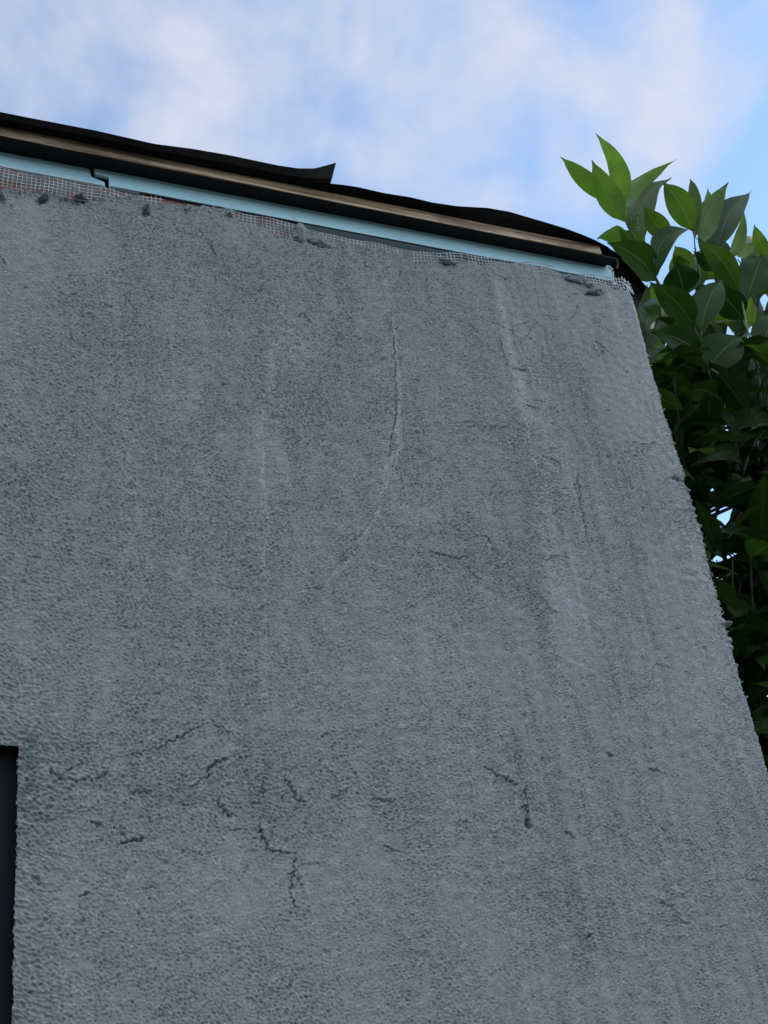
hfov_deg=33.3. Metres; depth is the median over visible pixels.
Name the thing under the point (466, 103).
sky
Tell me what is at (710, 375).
laurel shrub
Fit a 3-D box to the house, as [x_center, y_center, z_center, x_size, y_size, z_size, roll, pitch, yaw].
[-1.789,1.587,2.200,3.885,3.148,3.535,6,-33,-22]
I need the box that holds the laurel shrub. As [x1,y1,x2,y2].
[561,133,767,771]
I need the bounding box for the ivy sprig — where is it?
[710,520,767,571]
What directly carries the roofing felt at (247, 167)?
on the house
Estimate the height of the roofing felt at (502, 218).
0.131 m
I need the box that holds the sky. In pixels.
[0,0,767,696]
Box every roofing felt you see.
[0,112,335,185]
[298,178,645,308]
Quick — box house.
[0,126,767,1023]
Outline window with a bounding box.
[0,745,18,1023]

